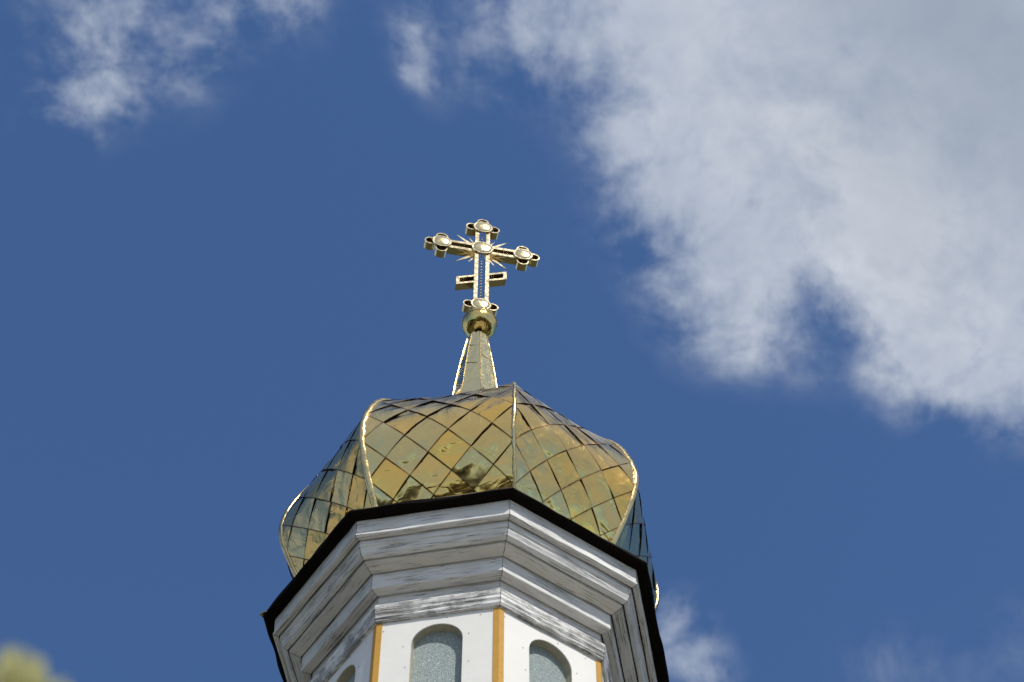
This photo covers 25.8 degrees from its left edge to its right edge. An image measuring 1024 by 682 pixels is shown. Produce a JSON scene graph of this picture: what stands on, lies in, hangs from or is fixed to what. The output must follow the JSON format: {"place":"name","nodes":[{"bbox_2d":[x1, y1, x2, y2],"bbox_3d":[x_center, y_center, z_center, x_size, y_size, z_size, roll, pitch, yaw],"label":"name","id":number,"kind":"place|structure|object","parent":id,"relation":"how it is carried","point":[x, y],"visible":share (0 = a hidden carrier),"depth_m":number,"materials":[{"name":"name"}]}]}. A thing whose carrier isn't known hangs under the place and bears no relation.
{"place":"outdoors","nodes":[
{"label":"outdoors","id":0,"kind":"place"},
{"bbox_2d":[0,646,66,681],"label":"young tree","id":1,"kind":"object","parent":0,"point":[10,665],"visible":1,"depth_m":3.12,"materials":[{"name":"green plant"}]},
{"bbox_2d":[259,331,668,681],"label":"church tower","id":2,"kind":"structure","parent":0,"point":[478,525],"depth_m":21.14,"materials":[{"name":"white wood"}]},
{"bbox_2d":[337,665,354,681],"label":"window","id":3,"kind":"structure","parent":2,"relation":"in","point":[348,675],"depth_m":20.60,"materials":[{"name":"glass"}]},
{"bbox_2d":[409,624,462,681],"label":"window","id":4,"kind":"structure","parent":2,"relation":"in","point":[436,651],"depth_m":20.05,"materials":[{"name":"grey glass"}]},
{"bbox_2d":[423,219,539,339],"bbox_3d":[-0.387,-0.806,27.910,1.482,2.656,0.439,9,-57,-6],"label":"gilded cross","id":5,"kind":"object","parent":2,"relation":"on","point":[480,314],"visible":0.96,"depth_m":28.23,"materials":[{"name":"gold metal"}]},
{"bbox_2d":[529,640,570,681],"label":"window","id":6,"kind":"structure","parent":2,"relation":"in","point":[547,663],"depth_m":20.29,"materials":[{"name":"grey glass"}]},
{"bbox_2d":[0,0,1023,681],"label":"sky","id":7,"kind":"structure","parent":0,"point":[779,244],"materials":[{"name":"blue"}]}
]}

